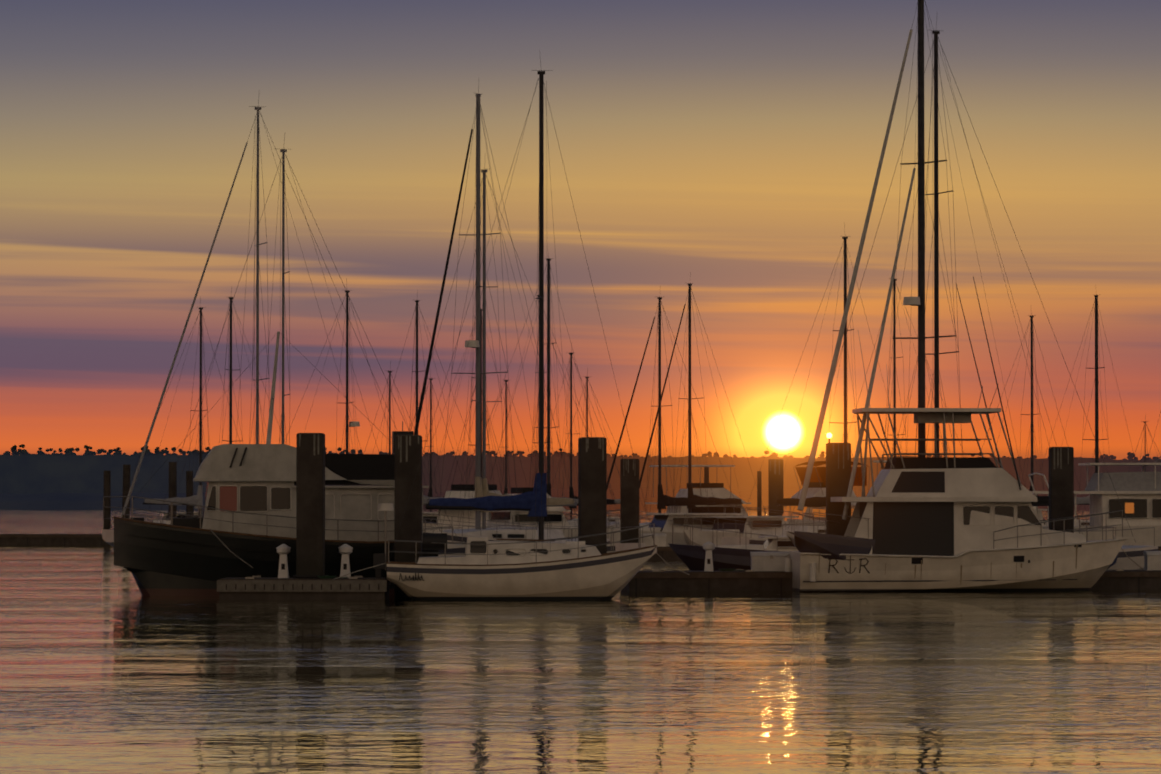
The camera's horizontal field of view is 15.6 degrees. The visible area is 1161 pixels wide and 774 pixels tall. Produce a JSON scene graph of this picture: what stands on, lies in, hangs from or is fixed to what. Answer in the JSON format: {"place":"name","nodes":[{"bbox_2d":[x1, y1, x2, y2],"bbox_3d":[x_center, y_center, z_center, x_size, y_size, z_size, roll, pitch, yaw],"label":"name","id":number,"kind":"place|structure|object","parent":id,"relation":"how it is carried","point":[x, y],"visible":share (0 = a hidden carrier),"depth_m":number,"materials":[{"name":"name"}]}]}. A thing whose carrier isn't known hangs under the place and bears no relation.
{"place":"outdoors","nodes":[
{"label":"outdoors","id":0,"kind":"place"},
{"bbox_2d":[0,488,1089,509],"bbox_3d":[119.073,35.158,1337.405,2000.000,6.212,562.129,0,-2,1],"label":"shore","id":1,"kind":"structure","parent":0,"point":[68,501],"depth_m":1094.91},
{"bbox_2d":[0,510,1160,773],"bbox_3d":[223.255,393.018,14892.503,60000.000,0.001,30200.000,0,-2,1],"label":"water","id":2,"kind":"structure","parent":0,"point":[106,666],"depth_m":70.66,"materials":[{"name":"liquid"}]},
{"bbox_2d":[0,533,109,544],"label":"dock","id":3,"kind":"object","parent":2,"relation":"on","point":[49,539],"visible":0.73,"depth_m":273.77,"materials":[{"name":"brown wood"}]},
{"bbox_2d":[103,471,110,529],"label":"piling","id":4,"kind":"object","parent":2,"relation":"in","point":[107,500],"visible":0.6,"depth_m":274.87,"materials":[{"name":"wood"}]},
{"bbox_2d":[122,465,130,518],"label":"piling","id":5,"kind":"object","parent":2,"relation":"in","point":[126,475],"visible":0.4,"depth_m":274.86,"materials":[{"name":"wood"}]},
{"bbox_2d":[111,510,197,525],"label":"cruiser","id":6,"kind":"object","parent":2,"relation":"on","point":[178,516],"visible":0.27,"depth_m":283.68,"materials":[{"name":"white plastic"}]},
{"bbox_2d":[102,300,240,546],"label":"sailboat","id":7,"kind":"object","parent":2,"relation":"on","point":[108,535],"visible":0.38,"depth_m":245.75,"materials":[{"name":"grey"}]},
{"bbox_2d":[168,462,176,519],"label":"piling","id":8,"kind":"object","parent":2,"relation":"in","point":[172,486],"visible":0.42,"depth_m":261.50,"materials":[{"name":"wood"}]},
{"bbox_2d":[186,471,193,517],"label":"piling","id":9,"kind":"object","parent":2,"relation":"in","point":[189,487],"visible":0.38,"depth_m":261.50,"materials":[{"name":"wood"}]},
{"bbox_2d":[170,288,285,517],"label":"sailboat","id":10,"kind":"object","parent":2,"relation":"on","point":[229,369],"visible":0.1,"depth_m":244.06,"materials":[{"name":"grey metal"}]},
{"bbox_2d":[103,331,437,595],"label":"boat","id":11,"kind":"object","parent":2,"relation":"on","point":[244,525],"visible":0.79,"depth_m":131.49,"materials":[{"name":"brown wood"}]},
{"bbox_2d":[122,100,455,545],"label":"sailboat","id":12,"kind":"object","parent":2,"relation":"on","point":[256,298],"visible":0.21,"depth_m":157.59,"materials":[{"name":"grey metal"}]},
{"bbox_2d":[217,576,390,599],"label":"dock","id":13,"kind":"object","parent":2,"relation":"on","point":[291,588],"visible":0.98,"depth_m":126.68,"materials":[{"name":"brown wood"}]},
{"bbox_2d":[276,544,290,577],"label":"pedestal","id":14,"kind":"object","parent":13,"relation":"on","point":[283,550],"visible":1,"depth_m":128.27,"materials":[{"name":"white plastic"}]},
{"bbox_2d":[318,576,347,578],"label":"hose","id":15,"kind":"object","parent":13,"relation":"on","point":[326,577],"visible":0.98,"depth_m":127.18,"materials":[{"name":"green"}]},
{"bbox_2d":[338,544,352,577],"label":"pedestal","id":16,"kind":"object","parent":13,"relation":"on","point":[345,550],"visible":0.96,"depth_m":128.25,"materials":[{"name":"white plastic"}]},
{"bbox_2d":[296,433,324,578],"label":"piling","id":17,"kind":"object","parent":2,"relation":"in","point":[310,503],"visible":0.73,"depth_m":127.55,"materials":[{"name":"wood"}]},
{"bbox_2d":[157,135,464,555],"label":"sailboat","id":18,"kind":"object","parent":2,"relation":"on","point":[453,550],"visible":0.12,"depth_m":158.64,"materials":[{"name":"grey"}]},
{"bbox_2d":[285,278,391,485],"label":"sailboat","id":19,"kind":"object","parent":2,"relation":"on","point":[356,424],"visible":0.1,"depth_m":225.84,"materials":[{"name":"grey metal"}]},
{"bbox_2d":[365,361,443,504],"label":"sailboat","id":20,"kind":"object","parent":2,"relation":"on","point":[389,400],"visible":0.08,"depth_m":269.07,"materials":[{"name":"grey metal"}]},
{"bbox_2d":[394,435,421,597],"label":"piling","id":21,"kind":"object","parent":2,"relation":"in","point":[408,453],"visible":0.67,"depth_m":129.31,"materials":[{"name":"wood"}]},
{"bbox_2d":[373,293,473,506],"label":"sailboat","id":22,"kind":"object","parent":2,"relation":"on","point":[425,501],"visible":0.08,"depth_m":258.63,"materials":[{"name":"grey metal"}]},
{"bbox_2d":[423,512,437,530],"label":"cruiser","id":23,"kind":"object","parent":2,"relation":"on","point":[431,517],"visible":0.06,"depth_m":238.18,"materials":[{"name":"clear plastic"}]},
{"bbox_2d":[408,373,462,511],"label":"sailboat","id":24,"kind":"object","parent":2,"relation":"on","point":[431,422],"visible":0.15,"depth_m":285.87,"materials":[{"name":"grey"}]},
{"bbox_2d":[422,309,527,503],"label":"sailboat","id":25,"kind":"object","parent":2,"relation":"on","point":[481,310],"visible":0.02,"depth_m":248.05,"materials":[{"name":"grey metal"}]},
{"bbox_2d":[434,484,519,531],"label":"cruiser","id":26,"kind":"object","parent":2,"relation":"on","point":[500,515],"visible":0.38,"depth_m":221.32,"materials":[{"name":"white plastic"}]},
{"bbox_2d":[463,371,533,494],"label":"sailboat","id":27,"kind":"object","parent":2,"relation":"on","point":[506,461],"visible":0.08,"depth_m":290.00,"materials":[{"name":"grey metal"}]},
{"bbox_2d":[333,59,689,599],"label":"sailboat","id":28,"kind":"object","parent":2,"relation":"on","point":[484,568],"visible":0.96,"depth_m":126.56,"materials":[{"name":"grey"}]},
{"bbox_2d":[414,86,609,552],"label":"sailboat","id":29,"kind":"object","parent":2,"relation":"on","point":[476,530],"visible":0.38,"depth_m":168.10,"materials":[{"name":"grey"}]},
{"bbox_2d":[411,167,644,552],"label":"sailboat","id":30,"kind":"object","parent":2,"relation":"on","point":[526,534],"visible":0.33,"depth_m":168.26,"materials":[{"name":"grey"}]},
{"bbox_2d":[465,256,618,524],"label":"sailboat","id":31,"kind":"object","parent":2,"relation":"on","point":[549,301],"visible":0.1,"depth_m":231.17,"materials":[{"name":"grey metal"}]},
{"bbox_2d":[489,300,619,523],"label":"sailboat","id":32,"kind":"object","parent":2,"relation":"on","point":[576,500],"visible":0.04,"depth_m":237.97,"materials":[{"name":"grey"}]},
{"bbox_2d":[505,487,619,537],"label":"cruiser","id":33,"kind":"object","parent":2,"relation":"on","point":[556,516],"visible":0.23,"depth_m":226.05,"materials":[{"name":"white plastic"}]},
{"bbox_2d":[532,347,646,521],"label":"sailboat","id":34,"kind":"object","parent":2,"relation":"on","point":[610,502],"visible":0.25,"depth_m":264.48,"materials":[{"name":"grey metal"}]},
{"bbox_2d":[578,437,606,553],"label":"piling","id":35,"kind":"object","parent":2,"relation":"in","point":[592,485],"visible":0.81,"depth_m":135.91,"materials":[{"name":"wood"}]},
{"bbox_2d":[551,371,653,523],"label":"sailboat","id":36,"kind":"object","parent":2,"relation":"on","point":[586,429],"visible":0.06,"depth_m":299.72,"materials":[{"name":"grey"}]},
{"bbox_2d":[620,459,638,542],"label":"piling","id":37,"kind":"object","parent":2,"relation":"in","point":[629,496],"visible":0.71,"depth_m":211.11,"materials":[{"name":"wood"}]},
{"bbox_2d":[607,286,740,526],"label":"sailboat","id":38,"kind":"object","parent":2,"relation":"on","point":[663,501],"visible":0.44,"depth_m":233.47,"materials":[{"name":"grey"}]},
{"bbox_2d":[607,513,742,545],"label":"cruiser","id":39,"kind":"object","parent":2,"relation":"on","point":[663,522],"visible":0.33,"depth_m":217.04,"materials":[{"name":"white plastic"}]},
{"bbox_2d":[639,272,766,522],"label":"sailboat","id":40,"kind":"object","parent":2,"relation":"on","point":[719,501],"visible":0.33,"depth_m":238.48,"materials":[{"name":"grey metal"}]},
{"bbox_2d":[704,467,708,482],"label":"piling","id":41,"kind":"object","parent":2,"relation":"in","point":[706,477],"depth_m":299.06,"materials":[{"name":"wood"}]},
{"bbox_2d":[645,465,785,515],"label":"cruiser","id":42,"kind":"object","parent":2,"relation":"on","point":[718,490],"visible":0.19,"depth_m":259.54,"materials":[{"name":"white plastic"}]},
{"bbox_2d":[669,524,797,570],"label":"boat","id":43,"kind":"object","parent":2,"relation":"on","point":[691,557],"visible":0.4,"depth_m":170.08,"materials":[{"name":"black plastic"}]},
{"bbox_2d":[683,514,797,545],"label":"express cruiser","id":44,"kind":"object","parent":2,"relation":"on","point":[701,537],"visible":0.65,"depth_m":215.23,"materials":[{"name":"white plastic"}]},
{"bbox_2d":[757,471,761,515],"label":"piling","id":45,"kind":"object","parent":2,"relation":"in","point":[759,499],"visible":0.38,"depth_m":299.00,"materials":[{"name":"wood"}]},
{"bbox_2d":[768,459,783,515],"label":"piling","id":46,"kind":"object","parent":2,"relation":"in","point":[775,479],"visible":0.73,"depth_m":243.74,"materials":[{"name":"wood"}]},
{"bbox_2d":[725,461,869,525],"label":"cruiser","id":47,"kind":"object","parent":2,"relation":"on","point":[817,486],"visible":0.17,"depth_m":230.80,"materials":[{"name":"white"}]},
{"bbox_2d":[721,226,902,544],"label":"sailboat","id":48,"kind":"object","parent":2,"relation":"on","point":[815,502],"visible":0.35,"depth_m":194.37,"materials":[{"name":"grey"}]},
{"bbox_2d":[827,433,831,442],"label":"lamp","id":49,"kind":"object","parent":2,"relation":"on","point":[829,435],"visible":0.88,"depth_m":235.10,"materials":[{"name":"white metal"}]},
{"bbox_2d":[787,460,886,525],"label":"cruiser","id":50,"kind":"object","parent":2,"relation":"on","point":[800,522],"visible":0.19,"depth_m":225.88,"materials":[{"name":"white plastic"}]},
{"bbox_2d":[826,443,850,535],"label":"piling","id":51,"kind":"object","parent":2,"relation":"in","point":[838,465],"visible":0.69,"depth_m":140.41,"materials":[{"name":"wood"}]},
{"bbox_2d":[622,568,1160,590],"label":"dock","id":52,"kind":"object","parent":2,"relation":"on","point":[753,580],"visible":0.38,"depth_m":139.10,"materials":[{"name":"brown wood"}]},
{"bbox_2d":[702,541,714,570],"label":"pedestal","id":53,"kind":"object","parent":52,"relation":"on","point":[708,546],"visible":1,"depth_m":139.98,"materials":[{"name":"white plastic"}]},
{"bbox_2d":[718,569,744,570],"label":"hose","id":54,"kind":"object","parent":52,"relation":"on","point":[730,570],"visible":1,"depth_m":139.60,"materials":[{"name":"green"}]},
{"bbox_2d":[750,552,789,570],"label":"dock box","id":55,"kind":"object","parent":52,"relation":"on","point":[767,561],"visible":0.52,"depth_m":140.28,"materials":[{"name":"white plastic"}]},
{"bbox_2d":[1144,551,1160,569],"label":"dock box","id":56,"kind":"object","parent":52,"relation":"on","point":[1152,560],"visible":1,"depth_m":142.06,"materials":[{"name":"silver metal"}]},
{"bbox_2d":[848,277,960,459],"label":"sailboat","id":57,"kind":"object","parent":2,"relation":"on","point":[893,313],"visible":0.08,"depth_m":233.26,"materials":[{"name":"grey metal"}]},
{"bbox_2d":[650,545,1160,558],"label":"dock","id":58,"kind":"object","parent":2,"relation":"on","point":[667,552],"visible":0.02,"depth_m":210.21,"materials":[{"name":"brown wood"}]},
{"bbox_2d":[641,534,665,546],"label":"dock box","id":59,"kind":"object","parent":58,"relation":"on","point":[660,540],"visible":0.75,"depth_m":211.50,"materials":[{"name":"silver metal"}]},
{"bbox_2d":[743,523,757,537],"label":"boat","id":60,"kind":"object","parent":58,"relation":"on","point":[747,529],"visible":0.24,"depth_m":211.04,"materials":[{"name":"white"}]},
{"bbox_2d":[794,0,1117,568],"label":"sailboat","id":61,"kind":"object","parent":2,"relation":"on","point":[834,546],"visible":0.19,"depth_m":140.04,"materials":[{"name":"grey"}]},
{"bbox_2d":[785,277,1142,591],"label":"sport fisher","id":62,"kind":"object","parent":2,"relation":"on","point":[954,524],"visible":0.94,"depth_m":137.44,"materials":[{"name":"grey plastic"}]},
{"bbox_2d":[786,21,1157,569],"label":"sailboat","id":63,"kind":"object","parent":2,"relation":"on","point":[1134,554],"visible":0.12,"depth_m":145.62,"materials":[{"name":"grey"}]},
{"bbox_2d":[981,313,1086,525],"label":"sailboat","id":64,"kind":"object","parent":2,"relation":"on","point":[1032,392],"visible":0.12,"depth_m":257.17,"materials":[{"name":"grey metal"}]},
{"bbox_2d":[1028,472,1048,525],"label":"cruiser","id":65,"kind":"object","parent":2,"relation":"on","point":[1040,516],"depth_m":238.46,"materials":[{"name":"white plastic"}]},
{"bbox_2d":[1049,447,1073,532],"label":"piling","id":66,"kind":"object","parent":2,"relation":"in","point":[1061,482],"visible":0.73,"depth_m":142.01,"materials":[{"name":"wood"}]},
{"bbox_2d":[1034,295,1137,525],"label":"sailboat","id":67,"kind":"object","parent":2,"relation":"on","point":[1083,500],"visible":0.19,"depth_m":251.93,"materials":[{"name":"grey"}]},
{"bbox_2d":[1030,456,1160,545],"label":"houseboat","id":68,"kind":"object","parent":2,"relation":"on","point":[1139,495],"visible":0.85,"depth_m":219.05,"materials":[{"name":"white plastic"}]},
{"bbox_2d":[1128,415,1159,471],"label":"sailboat","id":69,"kind":"object","parent":2,"relation":"on","point":[1145,422],"visible":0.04,"depth_m":364.79,"materials":[{"name":"grey"}]},
{"bbox_2d":[2,444,1158,459],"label":"tree line","id":70,"kind":"object","parent":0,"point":[118,451],"depth_m":1989.54,"materials":[{"name":"brown plant"}]},
{"bbox_2d":[0,454,1160,493],"bbox_3d":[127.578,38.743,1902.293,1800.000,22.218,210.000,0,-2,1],"label":"distant shoreline","id":71,"kind":"structure","parent":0,"point":[31,474],"depth_m":1909.67,"materials":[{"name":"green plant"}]},
{"bbox_2d":[0,0,1160,459],"label":"sky","id":72,"kind":"structure","parent":0,"point":[733,145],"materials":[{"name":"orange"}]},
{"bbox_2d":[761,410,804,453],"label":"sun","id":73,"kind":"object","parent":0,"point":[788,425],"depth_m":19975.34,"materials":[{"name":"white"}]}
]}

